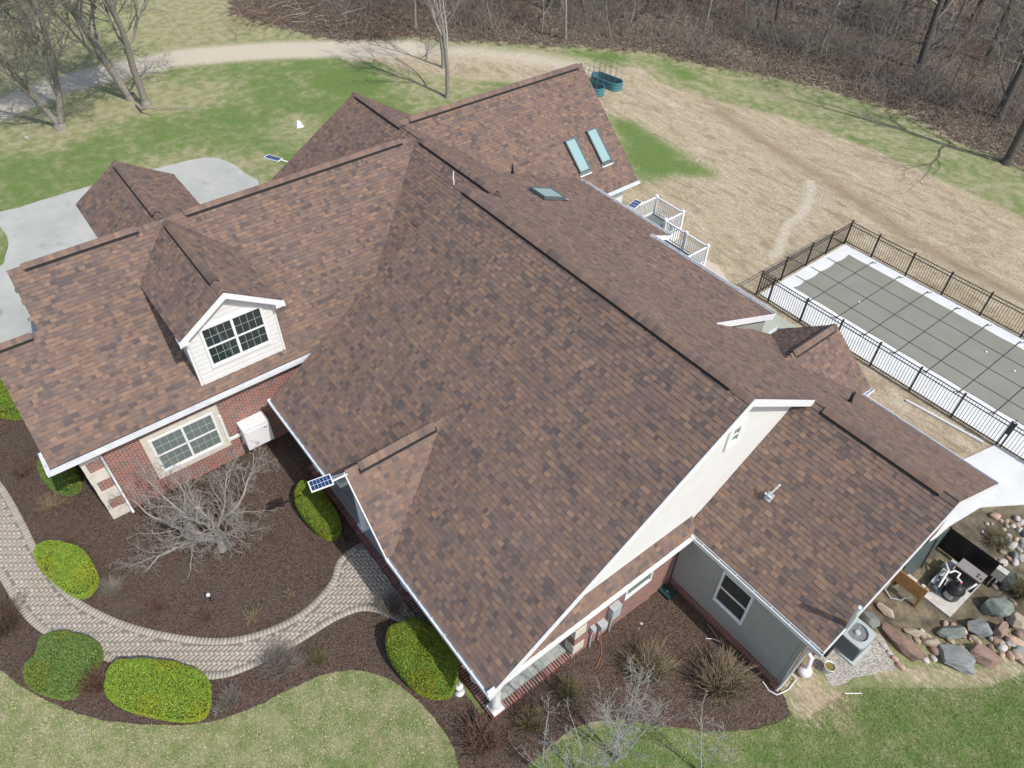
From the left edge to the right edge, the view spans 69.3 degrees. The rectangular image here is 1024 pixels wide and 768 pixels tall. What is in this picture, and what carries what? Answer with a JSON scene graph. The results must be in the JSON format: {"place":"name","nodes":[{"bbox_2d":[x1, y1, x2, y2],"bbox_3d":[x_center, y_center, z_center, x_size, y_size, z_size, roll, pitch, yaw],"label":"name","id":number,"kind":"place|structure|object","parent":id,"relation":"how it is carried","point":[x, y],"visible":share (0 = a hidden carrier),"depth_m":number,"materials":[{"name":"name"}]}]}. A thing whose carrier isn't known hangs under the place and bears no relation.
{"place":"outdoors","nodes":[
{"label":"outdoors","id":0,"kind":"place"},
{"bbox_2d":[0,158,258,342],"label":"driveway","id":1,"kind":"structure","parent":0,"point":[40,228],"depth_m":37.19,"materials":[{"name":"concrete"}]},
{"bbox_2d":[0,489,412,679],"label":"path","id":2,"kind":"structure","parent":0,"point":[358,547],"depth_m":22.47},
{"bbox_2d":[0,482,414,679],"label":"path pavers","id":3,"kind":"object","parent":2,"relation":"on","point":[348,574],"visible":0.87,"depth_m":22.41,"materials":[{"name":"concrete"}]},
{"bbox_2d":[368,587,406,623],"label":"dormant shrub","id":4,"kind":"object","parent":3,"relation":"on","point":[392,605],"visible":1,"depth_m":22.33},
{"bbox_2d":[0,0,1023,767],"bbox_3d":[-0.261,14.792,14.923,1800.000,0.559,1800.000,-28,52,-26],"label":"ground","id":5,"kind":"structure","parent":0,"point":[748,172],"depth_m":42.35,"materials":[{"name":"green plant"}]},
{"bbox_2d":[0,227,7,265],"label":"verge","id":6,"kind":"structure","parent":5,"relation":"on","point":[3,243],"depth_m":35.72,"materials":[{"name":"green plant"}]},
{"bbox_2d":[0,0,104,130],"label":"tree","id":7,"kind":"object","parent":5,"relation":"on","point":[59,123],"visible":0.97,"depth_m":40.33,"materials":[{"name":"grey plant"}]},
{"bbox_2d":[22,630,103,700],"bbox_3d":[-12.786,7.864,20.933,2.007,0.968,1.800,11,46,9],"label":"hedge","id":8,"kind":"object","parent":5,"relation":"on","point":[46,673],"visible":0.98,"depth_m":20.64,"materials":[{"name":"green plant"}]},
{"bbox_2d":[33,540,99,599],"bbox_3d":[-13.928,5.639,23.160,2.741,0.901,1.220,27,51,23],"label":"hedge","id":9,"kind":"object","parent":5,"relation":"on","point":[68,568],"visible":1,"depth_m":22.84,"materials":[{"name":"green plant"}]},
{"bbox_2d":[5,0,137,101],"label":"tree","id":10,"kind":"object","parent":5,"relation":"on","point":[103,59],"visible":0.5,"depth_m":44.86,"materials":[{"name":"grey plant"}]},
{"bbox_2d":[20,0,181,107],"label":"tree","id":11,"kind":"object","parent":5,"relation":"on","point":[124,41],"visible":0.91,"depth_m":43.20,"materials":[{"name":"grey plant"}]},
{"bbox_2d":[104,657,211,722],"bbox_3d":[-9.758,8.362,20.454,3.201,1.023,1.496,9,46,8],"label":"hedge","id":12,"kind":"object","parent":5,"relation":"on","point":[166,690],"visible":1,"depth_m":20.13,"materials":[{"name":"green plant"}]},
{"bbox_2d":[0,418,358,634],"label":"mulch bed","id":13,"kind":"object","parent":5,"relation":"on","point":[299,560],"visible":0.33,"depth_m":24.17,"materials":[{"name":"wood"}]},
{"bbox_2d":[0,377,21,419],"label":"hedge","id":14,"kind":"object","parent":13,"relation":"on","point":[8,409],"visible":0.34,"depth_m":27.62,"materials":[{"name":"green plant"}]},
{"bbox_2d":[10,462,34,481],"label":"dormant shrub","id":15,"kind":"object","parent":13,"relation":"on","point":[23,470],"visible":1,"depth_m":26.10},
{"bbox_2d":[33,489,71,518],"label":"dormant shrub","id":16,"kind":"object","parent":13,"relation":"on","point":[53,503],"visible":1,"depth_m":25.04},
{"bbox_2d":[37,459,81,496],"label":"hedge","id":17,"kind":"object","parent":13,"relation":"on","point":[67,482],"visible":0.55,"depth_m":25.29,"materials":[{"name":"green plant"}]},
{"bbox_2d":[92,571,124,601],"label":"dormant shrub","id":18,"kind":"object","parent":13,"relation":"on","point":[112,587],"visible":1,"depth_m":22.70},
{"bbox_2d":[144,595,168,613],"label":"dormant shrub","id":19,"kind":"object","parent":13,"relation":"on","point":[157,606],"visible":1,"depth_m":22.42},
{"bbox_2d":[105,439,281,580],"bbox_3d":[-9.930,4.185,23.029,5.535,4.934,4.214,-4,45,-5],"label":"ornamental tree","id":20,"kind":"object","parent":13,"relation":"on","point":[217,536],"visible":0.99,"depth_m":23.03,"materials":[{"name":"grey plant"}]},
{"bbox_2d":[294,480,341,540],"bbox_3d":[-6.479,4.145,24.623,1.055,1.105,2.474,-28,52,-26],"label":"hedge","id":21,"kind":"object","parent":13,"relation":"on","point":[318,513],"visible":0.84,"depth_m":24.23,"materials":[{"name":"green plant"}]},
{"bbox_2d":[0,482,398,680],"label":"path border","id":22,"kind":"object","parent":5,"relation":"on","point":[387,621],"visible":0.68,"depth_m":22.27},
{"bbox_2d":[0,589,454,749],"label":"mulch bed","id":23,"kind":"object","parent":5,"relation":"on","point":[356,643],"visible":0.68,"depth_m":21.26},
{"bbox_2d":[0,587,26,639],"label":"dormant shrub","id":24,"kind":"object","parent":23,"relation":"on","point":[8,620],"visible":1,"depth_m":21.83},
{"bbox_2d":[70,656,116,700],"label":"dormant shrub","id":25,"kind":"object","parent":23,"relation":"on","point":[93,686],"visible":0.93,"depth_m":20.56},
{"bbox_2d":[211,680,241,712],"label":"dormant shrub","id":26,"kind":"object","parent":23,"relation":"on","point":[229,699],"visible":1,"depth_m":20.43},
{"bbox_2d":[253,631,306,686],"bbox_3d":[-6.570,7.757,21.089,1.611,0.972,1.622,21,48,18],"label":"dormant shrub","id":27,"kind":"object","parent":23,"relation":"on","point":[280,665],"visible":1,"depth_m":21.04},
{"bbox_2d":[305,643,332,670],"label":"dormant shrub","id":28,"kind":"object","parent":23,"relation":"on","point":[315,658],"visible":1,"depth_m":21.32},
{"bbox_2d":[385,616,457,699],"bbox_3d":[-2.509,7.739,21.034,1.639,1.246,2.623,-28,52,-26],"label":"hedge","id":29,"kind":"object","parent":23,"relation":"on","point":[421,656],"visible":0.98,"depth_m":20.61,"materials":[{"name":"green plant"}]},
{"bbox_2d":[0,671,459,767],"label":"lawn grass","id":30,"kind":"structure","parent":5,"relation":"on","point":[209,728],"depth_m":20.01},
{"bbox_2d":[247,0,367,25],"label":"brush pile","id":31,"kind":"object","parent":5,"relation":"on","point":[310,10],"visible":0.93,"depth_m":57.06,"materials":[{"name":"brown plant"}]},
{"bbox_2d":[216,0,547,39],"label":"brush","id":32,"kind":"object","parent":5,"relation":"on","point":[326,23],"visible":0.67,"depth_m":56.75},
{"bbox_2d":[420,0,451,98],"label":"tree","id":33,"kind":"object","parent":5,"relation":"on","point":[437,5],"visible":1,"depth_m":45.55,"materials":[{"name":"grey plant"}]},
{"bbox_2d":[436,0,464,68],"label":"tree","id":34,"kind":"object","parent":5,"relation":"on","point":[441,42],"visible":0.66,"depth_m":48.98,"materials":[{"name":"grey plant"}]},
{"bbox_2d":[0,63,998,719],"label":"house","id":35,"kind":"structure","parent":5,"relation":"on","point":[524,377],"depth_m":22.35,"materials":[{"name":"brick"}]},
{"bbox_2d":[139,404,231,478],"bbox_3d":[-10.893,1.964,24.888,2.536,2.059,0.055,-28,52,-26],"label":"window","id":36,"kind":"structure","parent":35,"relation":"in","point":[200,435],"depth_m":24.83,"materials":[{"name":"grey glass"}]},
{"bbox_2d":[198,304,271,368],"bbox_3d":[-8.824,-1.518,23.719,2.048,1.645,0.055,-28,52,-26],"label":"window","id":37,"kind":"structure","parent":35,"relation":"in","point":[235,336],"depth_m":23.70,"materials":[{"name":"black glass"}]},
{"bbox_2d":[218,411,273,449],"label":"wall unit","id":38,"kind":"structure","parent":35,"relation":"attached to","point":[255,427],"depth_m":25.84,"materials":[{"name":"white plastic"}]},
{"bbox_2d":[308,473,347,492],"bbox_3d":[-4.886,2.534,19.671,1.022,0.222,0.384,-19,49,-19],"label":"solar light","id":39,"kind":"object","parent":35,"relation":"attached to","point":[320,483],"visible":1,"depth_m":19.63,"materials":[{"name":"white plastic"}]},
{"bbox_2d":[596,618,607,639],"bbox_3d":[2.590,7.230,21.585,0.260,1.127,0.212,-28,52,-26],"label":"meter box","id":40,"kind":"object","parent":35,"relation":"attached to","point":[602,625],"visible":0.97,"depth_m":21.21,"materials":[{"name":"grey metal"}]},
{"bbox_2d":[607,600,621,631],"bbox_3d":[2.941,6.863,21.616,0.360,1.609,0.192,-28,52,-26],"label":"meter box","id":41,"kind":"object","parent":35,"relation":"attached to","point":[614,610],"visible":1,"depth_m":21.11,"materials":[{"name":"grey metal"}]},
{"bbox_2d":[623,571,653,600],"bbox_3d":[3.686,5.607,21.297,1.100,1.250,0.055,-28,52,-26],"label":"window","id":42,"kind":"structure","parent":35,"relation":"in","point":[647,579],"depth_m":21.61,"materials":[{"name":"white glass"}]},
{"bbox_2d":[712,570,754,625],"bbox_3d":[6.226,6.036,20.876,0.055,1.577,1.056,-28,52,-26],"label":"window","id":43,"kind":"structure","parent":35,"relation":"in","point":[736,601],"depth_m":20.88,"materials":[{"name":"black glass"}]},
{"bbox_2d":[723,417,747,451],"bbox_3d":[5.827,1.323,19.320,0.620,0.950,0.055,-28,52,-26],"label":"window","id":44,"kind":"structure","parent":35,"relation":"in","point":[734,437],"depth_m":19.30,"materials":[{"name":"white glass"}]},
{"bbox_2d":[844,605,862,632],"bbox_3d":[8.436,5.827,18.327,0.283,1.420,0.136,-28,52,-26],"label":"exhaust pipe","id":45,"kind":"object","parent":35,"relation":"attached to","point":[854,617],"visible":0.99,"depth_m":18.22,"materials":[{"name":"white plastic"}]},
{"bbox_2d":[516,691,561,767],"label":"sapling","id":46,"kind":"object","parent":5,"relation":"on","point":[545,743],"visible":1,"depth_m":17.85,"materials":[{"name":"silver plant"}]},
{"bbox_2d":[563,697,602,767],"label":"sapling","id":47,"kind":"object","parent":5,"relation":"on","point":[586,730],"visible":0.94,"depth_m":17.90,"materials":[{"name":"plant"}]},
{"bbox_2d":[582,63,604,96],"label":"garden bed","id":48,"kind":"object","parent":5,"relation":"on","point":[599,88],"visible":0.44,"depth_m":48.09,"materials":[{"name":"teal metal"}]},
{"bbox_2d":[591,57,622,91],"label":"garden bed","id":49,"kind":"object","parent":5,"relation":"on","point":[612,83],"visible":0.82,"depth_m":48.95,"materials":[{"name":"teal metal"}]},
{"bbox_2d":[587,720,627,767],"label":"sapling","id":50,"kind":"object","parent":5,"relation":"on","point":[607,762],"visible":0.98,"depth_m":17.28,"materials":[{"name":"silver plant"}]},
{"bbox_2d":[442,583,791,767],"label":"mulch bed","id":51,"kind":"object","parent":5,"relation":"on","point":[678,621],"visible":0.6,"depth_m":20.93,"materials":[{"name":"soil"}]},
{"bbox_2d":[451,703,506,767],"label":"dormant shrub","id":52,"kind":"object","parent":51,"relation":"on","point":[483,740],"visible":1,"depth_m":19.68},
{"bbox_2d":[508,703,555,742],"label":"dormant shrub","id":53,"kind":"object","parent":51,"relation":"on","point":[533,723],"visible":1,"depth_m":20.06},
{"bbox_2d":[553,669,588,712],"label":"dormant shrub","id":54,"kind":"object","parent":51,"relation":"on","point":[566,690],"visible":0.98,"depth_m":20.75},
{"bbox_2d":[621,637,684,691],"bbox_3d":[4.002,7.933,20.972,1.895,1.161,1.624,-7,46,-8],"label":"dormant shrub","id":55,"kind":"object","parent":51,"relation":"on","point":[651,661],"visible":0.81,"depth_m":21.03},
{"bbox_2d":[658,583,674,600],"bbox_3d":[4.823,6.490,23.119,0.320,0.146,0.440,-28,52,-26],"label":"valve box","id":56,"kind":"object","parent":51,"relation":"on","point":[666,591],"visible":1,"depth_m":23.06,"materials":[{"name":"green plastic"}]},
{"bbox_2d":[692,637,762,715],"bbox_3d":[5.974,8.153,20.703,1.949,1.283,2.274,4,45,3],"label":"dormant shrub","id":57,"kind":"object","parent":51,"relation":"on","point":[722,683],"visible":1,"depth_m":20.69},
{"bbox_2d":[587,654,683,767],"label":"sapling","id":58,"kind":"object","parent":5,"relation":"on","point":[608,715],"visible":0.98,"depth_m":17.44,"materials":[{"name":"grey plant"}]},
{"bbox_2d":[269,0,1023,176],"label":"fallen leaves","id":59,"kind":"object","parent":5,"relation":"on","point":[701,63],"visible":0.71,"depth_m":53.53,"materials":[{"name":"brown plant"}]},
{"bbox_2d":[286,0,1023,163],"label":"brush","id":60,"kind":"object","parent":5,"relation":"on","point":[860,53],"visible":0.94,"depth_m":54.09,"materials":[{"name":"plant"}]},
{"bbox_2d":[631,194,710,265],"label":"deck","id":61,"kind":"structure","parent":5,"relation":"on","point":[667,225],"depth_m":35.63,"materials":[{"name":"grey"}]},
{"bbox_2d":[682,690,737,767],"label":"sapling","id":62,"kind":"object","parent":5,"relation":"on","point":[700,747],"visible":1,"depth_m":17.82,"materials":[{"name":"silver plant"}]},
{"bbox_2d":[705,260,728,281],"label":"stepping slab","id":63,"kind":"structure","parent":5,"relation":"on","point":[713,267],"depth_m":35.05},
{"bbox_2d":[762,314,795,332],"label":"patio","id":64,"kind":"structure","parent":5,"relation":"on","point":[775,322],"depth_m":32.28,"materials":[{"name":"concrete"}]},
{"bbox_2d":[797,653,813,677],"bbox_3d":[8.434,8.043,21.107,0.407,0.708,0.400,-28,52,-26],"label":"statue","id":65,"kind":"object","parent":5,"relation":"on","point":[804,670],"visible":0.98,"depth_m":21.14,"materials":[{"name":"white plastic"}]},
{"bbox_2d":[808,0,853,63],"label":"woodland sapling","id":66,"kind":"object","parent":5,"relation":"on","point":[827,37],"visible":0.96,"depth_m":51.04,"materials":[{"name":"grey plant"}]},
{"bbox_2d":[817,0,878,56],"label":"woodland tree","id":67,"kind":"object","parent":5,"relation":"on","point":[832,17],"visible":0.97,"depth_m":50.57,"materials":[{"name":"grey plant"}]},
{"bbox_2d":[812,632,896,685],"bbox_3d":[9.894,7.773,22.019,2.530,0.001,2.060,-10,46,-11],"label":"gravel bed","id":68,"kind":"object","parent":5,"relation":"on","point":[874,658],"visible":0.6,"depth_m":21.61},
{"bbox_2d":[822,660,835,674],"bbox_3d":[9.118,8.209,21.354,0.354,0.340,0.331,-28,52,-26],"label":"bucket","id":69,"kind":"object","parent":68,"relation":"on","point":[829,667],"visible":1,"depth_m":21.29,"materials":[{"name":"white plastic"}]},
{"bbox_2d":[833,618,875,665],"bbox_3d":[10.025,7.316,21.628,1.019,1.229,0.960,-28,52,-26],"label":"air conditioner","id":70,"kind":"object","parent":68,"relation":"on","point":[853,646],"visible":0.73,"depth_m":21.46,"materials":[{"name":"metal"}]},
{"bbox_2d":[859,611,879,628],"bbox_3d":[10.825,7.180,22.492,0.650,0.332,0.497,9,46,7],"label":"boulder","id":71,"kind":"object","parent":5,"relation":"on","point":[870,620],"visible":0.76,"depth_m":22.39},
{"bbox_2d":[877,602,893,617],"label":"boulder","id":72,"kind":"object","parent":5,"relation":"on","point":[886,610],"visible":1,"depth_m":22.68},
{"bbox_2d":[863,0,910,62],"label":"woodland sapling","id":73,"kind":"object","parent":5,"relation":"on","point":[886,26],"visible":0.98,"depth_m":50.72,"materials":[{"name":"grey plant"}]},
{"bbox_2d":[876,0,901,44],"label":"woodland sapling","id":74,"kind":"object","parent":5,"relation":"on","point":[886,12],"visible":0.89,"depth_m":52.66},
{"bbox_2d":[760,244,1023,458],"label":"pool deck","id":75,"kind":"structure","parent":5,"relation":"on","point":[791,282],"depth_m":31.68,"materials":[{"name":"concrete"}]},
{"bbox_2d":[756,220,1023,460],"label":"pool fence","id":76,"kind":"object","parent":75,"relation":"on","point":[1011,427],"visible":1,"depth_m":32.34,"materials":[{"name":"black metal"}]},
{"bbox_2d":[794,255,1023,424],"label":"pool cover","id":77,"kind":"object","parent":75,"relation":"on","point":[952,346],"visible":0.98,"depth_m":32.04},
{"bbox_2d":[882,622,926,661],"bbox_3d":[11.599,7.637,21.985,0.555,0.392,1.411,-27,51,-25],"label":"boulder","id":78,"kind":"object","parent":5,"relation":"on","point":[908,647],"visible":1,"depth_m":21.81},
{"bbox_2d":[888,569,928,607],"bbox_3d":[12.246,6.257,22.865,0.200,1.020,0.970,-28,52,-26],"label":"wooden stand","id":79,"kind":"object","parent":5,"relation":"on","point":[911,585],"visible":0.91,"depth_m":22.67,"materials":[{"name":"brown wood"}]},
{"bbox_2d":[887,2,934,76],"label":"woodland sapling","id":80,"kind":"object","parent":5,"relation":"on","point":[897,48],"visible":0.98,"depth_m":48.32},
{"bbox_2d":[890,0,956,37],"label":"woodland tree","id":81,"kind":"object","parent":5,"relation":"on","point":[903,10],"visible":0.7,"depth_m":54.91,"materials":[{"name":"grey plant"}]},
{"bbox_2d":[897,0,952,71],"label":"woodland tree","id":82,"kind":"object","parent":5,"relation":"on","point":[936,15],"visible":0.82,"depth_m":50.14,"materials":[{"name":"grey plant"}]},
{"bbox_2d":[920,638,940,647],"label":"boulder","id":83,"kind":"object","parent":5,"relation":"on","point":[928,642],"visible":1,"depth_m":21.95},
{"bbox_2d":[903,0,964,52],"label":"woodland sapling","id":84,"kind":"object","parent":5,"relation":"on","point":[952,16],"visible":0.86,"depth_m":51.15,"materials":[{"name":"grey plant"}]},
{"bbox_2d":[916,49,953,102],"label":"woodland sapling","id":85,"kind":"object","parent":5,"relation":"on","point":[941,76],"visible":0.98,"depth_m":46.37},
{"bbox_2d":[905,399,982,442],"bbox_3d":[16.541,1.406,28.394,0.085,0.081,2.982,-34,55,-30],"label":"loose downspout","id":86,"kind":"object","parent":5,"relation":"on","point":[944,421],"visible":1,"depth_m":28.35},
{"bbox_2d":[923,18,975,93],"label":"woodland sapling","id":87,"kind":"object","parent":5,"relation":"on","point":[941,55],"visible":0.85,"depth_m":47.46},
{"bbox_2d":[896,526,1003,584],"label":"screen panels","id":88,"kind":"object","parent":5,"relation":"on","point":[954,544],"visible":0.94,"depth_m":23.46,"materials":[{"name":"fabric"}]},
{"bbox_2d":[937,625,965,638],"bbox_3d":[13.175,7.469,22.220,0.877,0.377,0.411,-9,46,-10],"label":"boulder","id":89,"kind":"object","parent":5,"relation":"on","point":[953,632],"visible":1,"depth_m":22.11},
{"bbox_2d":[923,558,986,617],"bbox_3d":[13.763,6.172,23.081,1.800,0.870,1.113,-28,52,-26],"label":"pool pump set","id":90,"kind":"object","parent":5,"relation":"on","point":[951,587],"visible":1,"depth_m":23.03,"materials":[{"name":"black plastic"}]},
{"bbox_2d":[938,644,975,674],"bbox_3d":[13.007,7.999,21.677,1.000,0.345,0.735,18,48,16],"label":"boulder","id":91,"kind":"object","parent":5,"relation":"on","point":[960,658],"visible":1,"depth_m":21.52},
{"bbox_2d":[929,0,1002,94],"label":"woodland sapling","id":92,"kind":"object","parent":5,"relation":"on","point":[982,16],"visible":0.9,"depth_m":45.88,"materials":[{"name":"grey plant"}]},
{"bbox_2d":[943,0,999,72],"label":"woodland sapling","id":93,"kind":"object","parent":5,"relation":"on","point":[972,30],"visible":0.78,"depth_m":49.62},
{"bbox_2d":[950,0,995,57],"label":"woodland sapling","id":94,"kind":"object","parent":5,"relation":"on","point":[972,23],"visible":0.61,"depth_m":51.47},
{"bbox_2d":[953,32,997,110],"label":"woodland sapling","id":95,"kind":"object","parent":5,"relation":"on","point":[984,44],"visible":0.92,"depth_m":45.74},
{"bbox_2d":[967,618,992,636],"bbox_3d":[14.058,7.383,22.276,0.678,0.510,0.537,-9,46,-9],"label":"boulder","id":96,"kind":"object","parent":5,"relation":"on","point":[980,627],"visible":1,"depth_m":22.15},
{"bbox_2d":[970,644,1003,667],"bbox_3d":[13.894,7.967,21.702,0.946,0.427,0.602,15,47,13],"label":"boulder","id":97,"kind":"object","parent":5,"relation":"on","point":[984,656],"visible":0.98,"depth_m":21.56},
{"bbox_2d":[961,0,1023,65],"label":"woodland tree","id":98,"kind":"object","parent":5,"relation":"on","point":[1003,23],"visible":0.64,"depth_m":51.31,"materials":[{"name":"brown plant"}]},
{"bbox_2d":[966,0,1023,113],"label":"woodland tree","id":99,"kind":"object","parent":5,"relation":"on","point":[1019,59],"visible":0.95,"depth_m":44.26,"materials":[{"name":"grey plant"}]},
{"bbox_2d":[980,596,1013,616],"bbox_3d":[14.936,6.851,22.719,0.896,0.539,0.642,-11,47,-12],"label":"boulder","id":100,"kind":"object","parent":5,"relation":"on","point":[1000,606],"visible":1,"depth_m":22.57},
{"bbox_2d":[972,0,1023,96],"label":"woodland sapling","id":101,"kind":"object","parent":5,"relation":"on","point":[996,84],"visible":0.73,"depth_m":46.85,"materials":[{"name":"brown plant"}]},
{"bbox_2d":[987,565,1008,586],"bbox_3d":[15.022,6.064,23.034,0.260,1.120,0.320,-28,52,-26],"label":"control box","id":102,"kind":"object","parent":5,"relation":"on","point":[1000,573],"visible":1,"depth_m":22.70,"materials":[{"name":"grey metal"}]},
{"bbox_2d":[980,519,1019,552],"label":"dormant shrub","id":103,"kind":"object","parent":5,"relation":"on","point":[1000,543],"visible":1,"depth_m":24.46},
{"bbox_2d":[992,621,1008,638],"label":"boulder","id":104,"kind":"object","parent":5,"relation":"on","point":[1000,630],"visible":1,"depth_m":22.09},
{"bbox_2d":[993,8,1023,121],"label":"woodland tree","id":105,"kind":"object","parent":5,"relation":"on","point":[1014,84],"visible":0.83,"depth_m":45.01,"materials":[{"name":"brown plant"}]},
{"bbox_2d":[1001,571,1016,590],"bbox_3d":[15.648,6.213,23.440,0.409,0.467,0.658,-8,46,-9],"label":"boulder","id":106,"kind":"object","parent":5,"relation":"on","point":[1005,581],"visible":0.62,"depth_m":23.27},
{"bbox_2d":[999,564,1023,605],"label":"dormant shrub","id":107,"kind":"object","parent":5,"relation":"on","point":[1018,589],"visible":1,"depth_m":23.05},
{"bbox_2d":[1000,15,1023,166],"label":"woodland tree","id":108,"kind":"object","parent":5,"relation":"on","point":[1008,159],"visible":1,"depth_m":41.74,"materials":[{"name":"brown plant"}]},
{"bbox_2d":[1005,612,1023,628],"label":"boulder","id":109,"kind":"object","parent":5,"relation":"on","point":[1015,619],"visible":1,"depth_m":22.41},
{"bbox_2d":[535,675,1023,767],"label":"lawn grass","id":110,"kind":"structure","parent":0,"point":[921,728],"depth_m":20.15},
{"bbox_2d":[925,444,1023,544],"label":"sidewalk","id":111,"kind":"structure","parent":0,"point":[1003,468],"depth_m":26.35,"materials":[{"name":"concrete"}]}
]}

